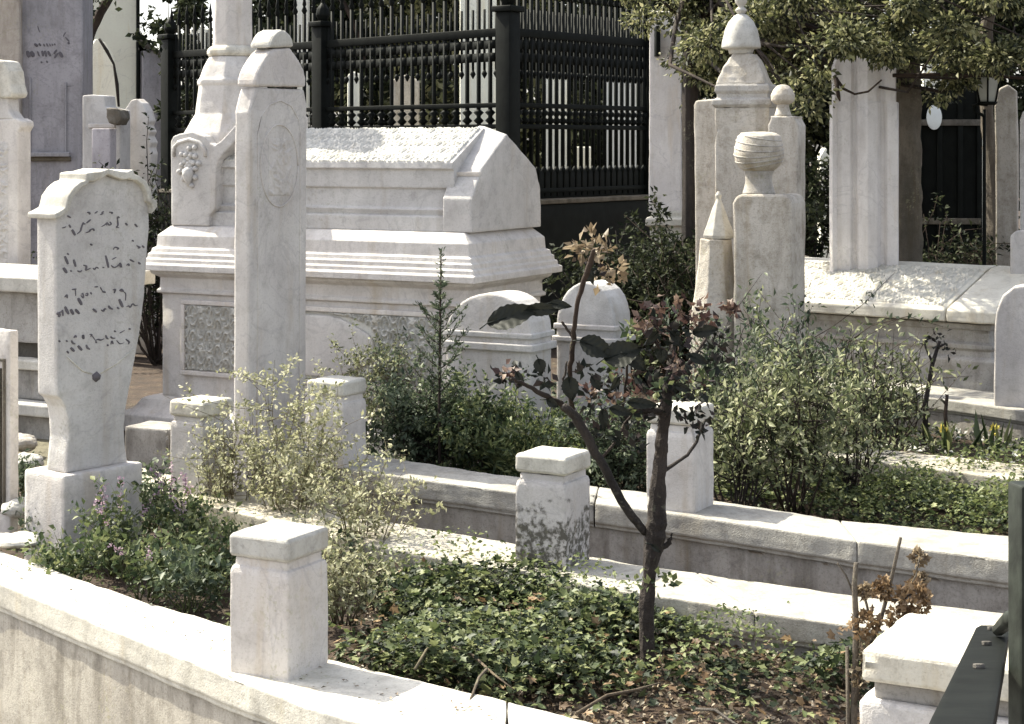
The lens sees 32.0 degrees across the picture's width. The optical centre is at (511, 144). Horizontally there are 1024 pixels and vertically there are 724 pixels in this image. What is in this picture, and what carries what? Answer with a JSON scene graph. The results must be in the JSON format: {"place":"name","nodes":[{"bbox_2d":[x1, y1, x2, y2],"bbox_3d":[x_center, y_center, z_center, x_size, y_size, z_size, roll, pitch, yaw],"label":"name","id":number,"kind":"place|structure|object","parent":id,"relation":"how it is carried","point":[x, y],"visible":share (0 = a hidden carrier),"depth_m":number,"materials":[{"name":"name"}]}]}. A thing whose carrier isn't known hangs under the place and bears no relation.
{"place":"outdoors","nodes":[
{"label":"outdoors","id":0,"kind":"place"},
{"bbox_2d":[0,0,92,264],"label":"mausoleum wall","id":1,"kind":"structure","parent":0,"point":[47,45],"depth_m":16.97,"materials":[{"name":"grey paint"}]},
{"bbox_2d":[93,0,160,188],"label":"white house","id":2,"kind":"structure","parent":0,"point":[138,76],"depth_m":27.31,"materials":[{"name":"paint"}]},
{"bbox_2d":[0,164,1023,723],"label":"ground","id":3,"kind":"structure","parent":0,"point":[146,378],"depth_m":6.39,"materials":[{"name":"soil"}]},
{"bbox_2d":[0,328,18,532],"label":"framed marble panel","id":4,"kind":"object","parent":3,"relation":"on","point":[9,438],"visible":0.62,"depth_m":7.72,"materials":[{"name":"white stone"}]},
{"bbox_2d":[0,60,33,264],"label":"floral headstone","id":5,"kind":"object","parent":3,"relation":"on","point":[16,127],"visible":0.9,"depth_m":12.19,"materials":[{"name":"stone"}]},
{"bbox_2d":[21,524,109,582],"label":"herb plant","id":6,"kind":"object","parent":3,"relation":"on","point":[58,560],"visible":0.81,"depth_m":6.86,"materials":[{"name":"green plant"}]},
{"bbox_2d":[0,263,154,439],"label":"stepped tomb","id":7,"kind":"object","parent":3,"relation":"on","point":[19,297],"visible":0.12,"depth_m":10.75,"materials":[{"name":"stone"}]},
{"bbox_2d":[24,168,156,569],"bbox_3d":[-1.792,0.938,7.584,0.275,1.669,0.547,0,0,38],"label":"inscribed headstone","id":8,"kind":"object","parent":3,"relation":"on","point":[92,231],"visible":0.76,"depth_m":7.46,"materials":[{"name":"stone"}]},
{"bbox_2d":[31,112,171,365],"bbox_3d":[-2.924,0.770,14.379,1.864,2.061,1.785,0,0,0],"label":"dark evergreen bush","id":9,"kind":"object","parent":3,"relation":"on","point":[154,356],"visible":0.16,"depth_m":14.17,"materials":[{"name":"green plant"}]},
{"bbox_2d":[92,128,115,168],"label":"slab","id":10,"kind":"structure","parent":3,"relation":"on","point":[104,143],"depth_m":14.29,"materials":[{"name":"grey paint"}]},
{"bbox_2d":[93,39,118,107],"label":"pointed white headstone","id":11,"kind":"object","parent":3,"relation":"on","point":[103,79],"visible":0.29,"depth_m":19.50,"materials":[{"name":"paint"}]},
{"bbox_2d":[83,95,129,169],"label":"pillar headstone","id":12,"kind":"object","parent":3,"relation":"on","point":[95,107],"visible":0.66,"depth_m":14.62,"materials":[{"name":"stone"}]},
{"bbox_2d":[61,474,172,577],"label":"herb plant","id":13,"kind":"object","parent":3,"relation":"on","point":[105,521],"visible":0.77,"depth_m":7.14,"materials":[{"name":"green plant"}]},
{"bbox_2d":[93,0,170,106],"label":"leaning tree","id":14,"kind":"object","parent":3,"relation":"on","point":[100,12],"visible":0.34,"depth_m":18.04,"materials":[{"name":"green plant"}]},
{"bbox_2d":[126,99,157,353],"bbox_3d":[-3.111,0.687,14.956,0.272,2.131,0.124,0,0,20],"label":"notched headstone","id":15,"kind":"object","parent":3,"relation":"on","point":[138,127],"visible":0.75,"depth_m":14.90,"materials":[{"name":"stone"}]},
{"bbox_2d":[125,421,170,474],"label":"stone block","id":16,"kind":"structure","parent":3,"relation":"on","point":[145,441],"depth_m":9.25,"materials":[{"name":"white stone"}]},
{"bbox_2d":[94,522,208,603],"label":"herb plant","id":17,"kind":"object","parent":3,"relation":"on","point":[146,558],"visible":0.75,"depth_m":6.79,"materials":[{"name":"green plant"}]},
{"bbox_2d":[135,450,201,530],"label":"herb plant","id":18,"kind":"object","parent":3,"relation":"on","point":[149,488],"visible":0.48,"depth_m":7.99,"materials":[{"name":"green plant"}]},
{"bbox_2d":[119,461,235,550],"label":"herb plant","id":19,"kind":"object","parent":3,"relation":"on","point":[177,511],"visible":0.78,"depth_m":7.51,"materials":[{"name":"green plant"}]},
{"bbox_2d":[148,0,208,132],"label":"background tree","id":20,"kind":"object","parent":3,"relation":"on","point":[183,4],"visible":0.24,"depth_m":20.89,"materials":[{"name":"green plant"}]},
{"bbox_2d":[0,475,372,653],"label":"herb ground cover","id":21,"kind":"object","parent":3,"relation":"on","point":[223,549],"visible":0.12,"depth_m":7.01,"materials":[{"name":"green plant"}]},
{"bbox_2d":[142,540,235,613],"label":"herb plant","id":22,"kind":"object","parent":3,"relation":"on","point":[187,570],"visible":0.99,"depth_m":6.58,"materials":[{"name":"green plant"}]},
{"bbox_2d":[167,501,253,591],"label":"herb plant","id":23,"kind":"object","parent":3,"relation":"on","point":[217,545],"visible":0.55,"depth_m":6.93,"materials":[{"name":"green plant"}]},
{"bbox_2d":[156,390,328,514],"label":"pale shrub","id":24,"kind":"object","parent":3,"relation":"on","point":[233,456],"visible":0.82,"depth_m":8.05,"materials":[{"name":"green plant"}]},
{"bbox_2d":[233,30,306,491],"bbox_3d":[-1.206,0.627,8.950,0.134,2.403,0.509,0,0,27],"label":"tall headstone","id":25,"kind":"object","parent":3,"relation":"on","point":[270,233],"visible":0.88,"depth_m":8.87,"materials":[{"name":"stone"}]},
{"bbox_2d":[179,352,405,519],"bbox_3d":[-1.070,1.317,7.854,0.828,0.854,0.967,0,0,-40],"label":"pale shrub","id":26,"kind":"object","parent":3,"relation":"on","point":[303,467],"visible":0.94,"depth_m":7.84,"materials":[{"name":"green plant"}]},
{"bbox_2d":[297,0,309,125],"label":"distant headstone","id":27,"kind":"object","parent":3,"relation":"on","point":[299,9],"visible":0.06,"depth_m":21.52,"materials":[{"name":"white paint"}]},
{"bbox_2d":[207,0,448,125],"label":"background tree","id":28,"kind":"object","parent":3,"relation":"on","point":[346,3],"visible":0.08,"depth_m":23.52,"materials":[{"name":"green plant"}]},
{"bbox_2d":[123,117,561,455],"bbox_3d":[-0.994,0.789,10.912,2.564,1.928,1.304,0,0,28],"label":"marble tomb","id":29,"kind":"object","parent":3,"relation":"on","point":[389,211],"visible":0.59,"depth_m":10.45,"materials":[{"name":"white stone"}]},
{"bbox_2d":[184,0,266,142],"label":"tall pillar headstone","id":30,"kind":"object","parent":29,"relation":"on","point":[231,50],"visible":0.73,"depth_m":11.10,"materials":[{"name":"stone"}]},
{"bbox_2d":[322,504,403,626],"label":"pale shrub","id":31,"kind":"object","parent":3,"relation":"on","point":[335,571],"visible":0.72,"depth_m":6.42,"materials":[{"name":"green plant"}]},
{"bbox_2d":[287,428,446,565],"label":"pale shrub","id":32,"kind":"object","parent":3,"relation":"on","point":[357,494],"visible":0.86,"depth_m":7.28,"materials":[{"name":"green plant"}]},
{"bbox_2d":[311,318,426,435],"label":"feathery shrub","id":33,"kind":"object","parent":3,"relation":"on","point":[370,407],"visible":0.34,"depth_m":10.07,"materials":[{"name":"green plant"}]},
{"bbox_2d":[157,189,650,348],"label":"fence wall","id":34,"kind":"structure","parent":3,"relation":"on","point":[564,220],"depth_m":15.61,"materials":[{"name":"black stone"}]},
{"bbox_2d":[157,0,502,188],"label":"iron fence","id":35,"kind":"object","parent":34,"relation":"on","point":[322,55],"visible":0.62,"depth_m":16.46,"materials":[{"name":"black metal"}]},
{"bbox_2d":[492,0,653,198],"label":"iron fence","id":36,"kind":"object","parent":34,"relation":"on","point":[537,45],"visible":0.83,"depth_m":15.78,"materials":[{"name":"black metal"}]},
{"bbox_2d":[394,75,419,124],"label":"distant headstone","id":37,"kind":"object","parent":3,"relation":"on","point":[406,96],"visible":0.14,"depth_m":20.52,"materials":[{"name":"stone"}]},
{"bbox_2d":[412,247,471,463],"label":"conifer seedling","id":38,"kind":"object","parent":3,"relation":"on","point":[439,307],"visible":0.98,"depth_m":8.75,"materials":[{"name":"green plant"}]},
{"bbox_2d":[363,303,536,467],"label":"evergreen shrub","id":39,"kind":"object","parent":3,"relation":"on","point":[408,428],"visible":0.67,"depth_m":8.84,"materials":[{"name":"green plant"}]},
{"bbox_2d":[334,0,590,167],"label":"background tree","id":40,"kind":"object","parent":3,"relation":"on","point":[439,86],"visible":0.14,"depth_m":22.74,"materials":[{"name":"green plant"}]},
{"bbox_2d":[460,0,496,129],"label":"distant headstone","id":41,"kind":"object","parent":3,"relation":"on","point":[473,82],"visible":0.02,"depth_m":19.52,"materials":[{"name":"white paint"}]},
{"bbox_2d":[441,290,556,466],"bbox_3d":[-0.070,1.262,9.374,0.548,0.980,0.286,0,0,28],"label":"round topped stone","id":42,"kind":"object","parent":3,"relation":"on","point":[524,343],"visible":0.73,"depth_m":9.27,"materials":[{"name":"stone"}]},
{"bbox_2d":[423,363,578,474],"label":"evergreen shrub","id":43,"kind":"object","parent":3,"relation":"on","point":[479,414],"visible":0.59,"depth_m":8.73,"materials":[{"name":"green plant"}]},
{"bbox_2d":[464,402,580,476],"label":"evergreen shrub","id":44,"kind":"object","parent":3,"relation":"on","point":[505,462],"visible":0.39,"depth_m":8.55,"materials":[{"name":"green plant"}]},
{"bbox_2d":[546,79,566,169],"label":"distant headstone","id":45,"kind":"object","parent":3,"relation":"on","point":[553,124],"visible":0.02,"depth_m":19.31,"materials":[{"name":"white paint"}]},
{"bbox_2d":[142,468,1002,657],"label":"stone kerb","id":46,"kind":"structure","parent":3,"relation":"on","point":[804,617],"depth_m":6.45,"materials":[{"name":"white stone"}]},
{"bbox_2d":[170,395,233,495],"bbox_3d":[-1.444,1.398,8.314,0.215,0.436,0.213,0,0,33],"label":"kerb post","id":47,"kind":"object","parent":46,"relation":"on","point":[180,446],"visible":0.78,"depth_m":8.24,"materials":[{"name":"stone"}]},
{"bbox_2d":[515,446,590,569],"bbox_3d":[0.158,1.398,6.889,0.223,0.436,0.224,0,0,28],"label":"kerb post","id":48,"kind":"object","parent":46,"relation":"on","point":[553,497],"visible":0.92,"depth_m":6.80,"materials":[{"name":"stone"}]},
{"bbox_2d":[500,371,680,492],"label":"evergreen shrub","id":49,"kind":"object","parent":3,"relation":"on","point":[621,464],"visible":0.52,"depth_m":8.30,"materials":[{"name":"green plant"}]},
{"bbox_2d":[552,280,635,438],"bbox_3d":[0.439,1.242,9.572,0.383,1.020,0.261,0,0,28],"label":"round topped stone","id":50,"kind":"object","parent":3,"relation":"on","point":[603,312],"visible":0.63,"depth_m":9.48,"materials":[{"name":"stone"}]},
{"bbox_2d":[329,552,874,723],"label":"ivy ground cover","id":51,"kind":"object","parent":3,"relation":"on","point":[611,615],"visible":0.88,"depth_m":5.89,"materials":[{"name":"green plant"}]},
{"bbox_2d":[334,550,859,723],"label":"dead leaves","id":52,"kind":"object","parent":51,"relation":"on","point":[703,674],"visible":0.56,"depth_m":5.70,"materials":[{"name":"brown plant"}]},
{"bbox_2d":[331,586,874,723],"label":"leaf litter","id":53,"kind":"object","parent":3,"relation":"on","point":[746,713],"visible":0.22,"depth_m":5.63,"materials":[{"name":"plant"}]},
{"bbox_2d":[328,526,881,723],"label":"pale ground leaves","id":54,"kind":"object","parent":3,"relation":"on","point":[673,645],"visible":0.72,"depth_m":5.93,"materials":[{"name":"green plant"}]},
{"bbox_2d":[480,222,742,674],"bbox_3d":[0.318,1.035,5.831,0.861,1.566,0.325,0,0,-7],"label":"rose tree","id":55,"kind":"object","parent":3,"relation":"on","point":[617,354],"visible":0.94,"depth_m":5.82,"materials":[{"name":"brown plant"}]},
{"bbox_2d":[520,0,716,167],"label":"background tree","id":56,"kind":"object","parent":3,"relation":"on","point":[703,95],"visible":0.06,"depth_m":23.72,"materials":[{"name":"green plant"}]},
{"bbox_2d":[542,186,695,385],"bbox_3d":[1.029,1.037,13.206,1.340,1.469,1.967,0,0,44],"label":"dark evergreen bush","id":57,"kind":"object","parent":3,"relation":"on","point":[633,287],"visible":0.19,"depth_m":12.91,"materials":[{"name":"green plant"}]},
{"bbox_2d":[607,82,635,167],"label":"distant headstone","id":58,"kind":"object","parent":3,"relation":"on","point":[619,125],"depth_m":19.02,"materials":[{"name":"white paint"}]},
{"bbox_2d":[257,442,1007,612],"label":"stone kerb","id":59,"kind":"structure","parent":3,"relation":"on","point":[963,570],"depth_m":7.16,"materials":[{"name":"white stone"}]},
{"bbox_2d":[307,375,365,468],"bbox_3d":[-0.830,1.311,8.454,0.207,0.412,0.208,0,0,29],"label":"kerb post","id":60,"kind":"object","parent":59,"relation":"on","point":[351,389],"visible":0.69,"depth_m":8.38,"materials":[{"name":"stone"}]},
{"bbox_2d":[646,400,713,512],"bbox_3d":[0.703,1.298,7.449,0.222,0.436,0.222,0,0,28],"label":"kerb post","id":61,"kind":"object","parent":59,"relation":"on","point":[689,480],"visible":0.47,"depth_m":7.35,"materials":[{"name":"stone"}]},
{"bbox_2d":[266,0,1023,256],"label":"distant wood","id":62,"kind":"object","parent":3,"relation":"on","point":[386,118],"depth_m":25.93,"materials":[{"name":"green plant"}]},
{"bbox_2d":[624,212,695,396],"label":"dark evergreen bush","id":63,"kind":"object","parent":3,"relation":"on","point":[685,278],"visible":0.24,"depth_m":12.32,"materials":[{"name":"green plant"}]},
{"bbox_2d":[645,11,681,258],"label":"white pillar","id":64,"kind":"structure","parent":3,"relation":"on","point":[665,146],"depth_m":14.47,"materials":[{"name":"stone"}]},
{"bbox_2d":[694,99,715,275],"bbox_3d":[1.308,0.728,11.659,0.210,2.046,0.144,0,0,28],"label":"plain headstone","id":65,"kind":"object","parent":3,"relation":"on","point":[704,127],"visible":0.3,"depth_m":11.61,"materials":[{"name":"stone"}]},
{"bbox_2d":[689,191,734,411],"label":"cone topped pillar","id":66,"kind":"structure","parent":3,"relation":"on","point":[715,277],"depth_m":10.06,"materials":[{"name":"stone"}]},
{"bbox_2d":[636,339,842,506],"bbox_3d":[1.065,1.305,8.049,0.827,0.884,0.933,0,0,-21],"label":"feathery shrub","id":67,"kind":"object","parent":3,"relation":"on","point":[743,425],"visible":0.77,"depth_m":8.00,"materials":[{"name":"green plant"}]},
{"bbox_2d":[712,0,776,260],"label":"domed headstone","id":68,"kind":"object","parent":3,"relation":"on","point":[745,86],"visible":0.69,"depth_m":10.87,"materials":[{"name":"stone"}]},
{"bbox_2d":[647,272,849,492],"bbox_3d":[1.169,1.200,8.844,1.044,1.091,1.512,0,0,0],"label":"feathery shrub","id":69,"kind":"object","parent":3,"relation":"on","point":[721,367],"visible":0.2,"depth_m":8.83,"materials":[{"name":"green plant"}]},
{"bbox_2d":[681,30,831,160],"bbox_3d":[3.732,-2.114,24.945,4.397,8.291,3.089,0,0,0],"label":"background tree","id":70,"kind":"object","parent":3,"relation":"on","point":[819,130],"visible":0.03,"depth_m":24.78,"materials":[{"name":"green plant"}]},
{"bbox_2d":[733,132,805,438],"bbox_3d":[1.423,0.842,9.979,0.378,1.823,0.284,0,0,28],"label":"turban headstone","id":71,"kind":"object","parent":3,"relation":"on","point":[769,231],"visible":0.68,"depth_m":9.88,"materials":[{"name":"stone"}]},
{"bbox_2d":[768,84,804,310],"bbox_3d":[1.645,0.697,10.689,0.193,2.110,0.147,0,0,28],"label":"turban headstone","id":72,"kind":"object","parent":3,"relation":"on","point":[788,176],"visible":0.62,"depth_m":10.63,"materials":[{"name":"stone"}]},
{"bbox_2d":[691,285,884,515],"bbox_3d":[1.262,1.196,8.362,1.040,1.106,1.437,0,0,0],"label":"feathery shrub","id":73,"kind":"object","parent":3,"relation":"on","point":[801,453],"visible":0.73,"depth_m":8.15,"materials":[{"name":"green plant"}]},
{"bbox_2d":[790,80,829,257],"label":"dark evergreen bush","id":74,"kind":"object","parent":3,"relation":"on","point":[819,200],"visible":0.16,"depth_m":14.42,"materials":[{"name":"green plant"}]},
{"bbox_2d":[618,0,1023,377],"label":"overhanging tree","id":75,"kind":"object","parent":3,"relation":"on","point":[851,30],"visible":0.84,"depth_m":12.01,"materials":[{"name":"green plant"}]},
{"bbox_2d":[832,73,1023,100],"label":"hanging twig","id":76,"kind":"object","parent":75,"relation":"hanging from","point":[837,83],"visible":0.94,"depth_m":12.19,"materials":[{"name":"plant"}]},
{"bbox_2d":[719,275,948,444],"bbox_3d":[1.649,1.219,9.406,1.059,1.064,1.100,0,0,35],"label":"feathery shrub","id":77,"kind":"object","parent":3,"relation":"on","point":[816,355],"visible":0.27,"depth_m":9.38,"materials":[{"name":"green plant"}]},
{"bbox_2d":[770,317,940,502],"bbox_3d":[1.620,1.287,8.672,0.918,0.912,0.804,0,0,-29],"label":"feathery shrub","id":78,"kind":"object","parent":3,"relation":"on","point":[864,445],"visible":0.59,"depth_m":8.63,"materials":[{"name":"green plant"}]},
{"bbox_2d":[829,55,898,272],"bbox_3d":[2.457,0.566,12.461,0.472,2.372,0.196,0,0,14],"label":"broad white headstone","id":79,"kind":"object","parent":3,"relation":"on","point":[864,181],"visible":0.48,"depth_m":12.39,"materials":[{"name":"stone"}]},
{"bbox_2d":[713,428,1023,534],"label":"green cover","id":80,"kind":"object","parent":3,"relation":"on","point":[933,480],"visible":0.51,"depth_m":8.31,"materials":[{"name":"green plant"}]},
{"bbox_2d":[717,440,1023,511],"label":"stone kerb","id":81,"kind":"structure","parent":3,"relation":"on","point":[970,475],"depth_m":8.82,"materials":[{"name":"white stone"}]},
{"bbox_2d":[837,537,932,723],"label":"dry hydrangea","id":82,"kind":"object","parent":3,"relation":"on","point":[918,585],"visible":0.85,"depth_m":4.74,"materials":[{"name":"brown plant"}]},
{"bbox_2d":[814,318,981,450],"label":"feathery shrub","id":83,"kind":"object","parent":3,"relation":"on","point":[880,379],"visible":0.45,"depth_m":9.77,"materials":[{"name":"green plant"}]},
{"bbox_2d":[896,57,923,261],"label":"weathered pillar","id":84,"kind":"structure","parent":3,"relation":"on","point":[911,241],"depth_m":12.80,"materials":[{"name":"grey stone"}]},
{"bbox_2d":[804,257,1023,391],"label":"tomb","id":85,"kind":"object","parent":3,"relation":"on","point":[963,300],"visible":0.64,"depth_m":11.73,"materials":[{"name":"stone"}]},
{"bbox_2d":[805,376,1023,448],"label":"stone kerb","id":86,"kind":"structure","parent":3,"relation":"on","point":[963,404],"depth_m":10.61,"materials":[{"name":"white stone"}]},
{"bbox_2d":[827,410,1023,462],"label":"grassy bed","id":87,"kind":"object","parent":3,"relation":"on","point":[911,439],"visible":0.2,"depth_m":10.11,"materials":[{"name":"green plant"}]},
{"bbox_2d":[919,329,955,445],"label":"rose bush","id":88,"kind":"object","parent":3,"relation":"on","point":[938,346],"visible":0.82,"depth_m":10.18,"materials":[{"name":"brown plant"}]},
{"bbox_2d":[922,421,986,455],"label":"plant","id":89,"kind":"object","parent":3,"relation":"on","point":[947,440],"visible":0.88,"depth_m":9.91,"materials":[{"name":"green plant"}]},
{"bbox_2d":[915,0,1023,207],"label":"background tree","id":90,"kind":"object","parent":3,"relation":"on","point":[1015,24],"visible":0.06,"depth_m":22.59,"materials":[{"name":"green plant"}]},
{"bbox_2d":[922,191,1019,265],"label":"dark evergreen bush","id":91,"kind":"object","parent":3,"relation":"on","point":[944,258],"visible":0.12,"depth_m":13.43,"materials":[{"name":"green plant"}]},
{"bbox_2d":[972,70,1000,264],"bbox_3d":[3.355,0.633,12.600,0.220,2.362,0.190,0,0,-17],"label":"lamp post","id":92,"kind":"object","parent":3,"relation":"on","point":[987,93],"visible":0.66,"depth_m":12.59,"materials":[{"name":"black metal"}]},
{"bbox_2d":[980,14,995,264],"bbox_3d":[3.656,0.327,13.600,0.262,3.278,0.261,0,0,0],"label":"tree trunk","id":93,"kind":"object","parent":3,"relation":"on","point":[990,182],"visible":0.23,"depth_m":13.55,"materials":[{"name":"brown plant"}]},
{"bbox_2d":[973,410,1012,458],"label":"yellow flower","id":94,"kind":"object","parent":3,"relation":"on","point":[994,429],"visible":0.88,"depth_m":9.94,"materials":[{"name":"green plant"}]},
{"bbox_2d":[995,85,1018,265],"bbox_3d":[3.618,0.660,13.057,0.165,2.183,0.124,0,0,21],"label":"plain headstone","id":95,"kind":"object","parent":3,"relation":"on","point":[1007,164],"visible":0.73,"depth_m":13.00,"materials":[{"name":"stone"}]},
{"bbox_2d":[994,284,1023,406],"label":"rounded headstone","id":96,"kind":"object","parent":3,"relation":"on","point":[1009,362],"visible":0.72,"depth_m":10.41,"materials":[{"name":"stone"}]},
{"bbox_2d":[1010,230,1023,273],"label":"plain headstone","id":97,"kind":"object","parent":3,"relation":"on","point":[1016,252],"visible":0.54,"depth_m":11.78,"materials":[{"name":"stone"}]},
{"bbox_2d":[140,0,1021,163],"label":"sky","id":98,"kind":"structure","parent":0,"point":[161,8],"materials":[{"name":"white"}]},
{"bbox_2d":[920,87,981,264],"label":"iron gate","id":99,"kind":"structure","parent":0,"point":[951,142],"depth_m":14.48,"materials":[{"name":"black metal"}]},
{"label":"path","id":100,"kind":"structure","parent":0,"visible":0},
{"bbox_2d":[0,551,591,723],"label":"stone kerb","id":101,"kind":"structure","parent":100,"relation":"on","point":[66,657],"depth_m":5.84,"materials":[{"name":"white stone"}]},
{"bbox_2d":[0,531,39,548],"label":"loose stone","id":102,"kind":"object","parent":101,"relation":"on","point":[17,540],"visible":0.88,"depth_m":7.10,"materials":[{"name":"white stone"}]},
{"bbox_2d":[230,520,327,680],"bbox_3d":[-0.715,1.398,5.495,0.222,0.436,0.223,0,0,28],"label":"kerb post","id":103,"kind":"object","parent":101,"relation":"on","point":[279,608],"visible":1,"depth_m":5.41,"materials":[{"name":"stone"}]},
{"bbox_2d":[860,613,1007,723],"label":"kerb post","id":104,"kind":"object","parent":100,"relation":"on","point":[911,661],"visible":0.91,"depth_m":4.22,"materials":[{"name":"stone"}]},
{"bbox_2d":[929,480,1023,723],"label":"iron handrail","id":105,"kind":"object","parent":100,"relation":"on","point":[972,693],"visible":1,"depth_m":2.73,"materials":[{"name":"black metal"}]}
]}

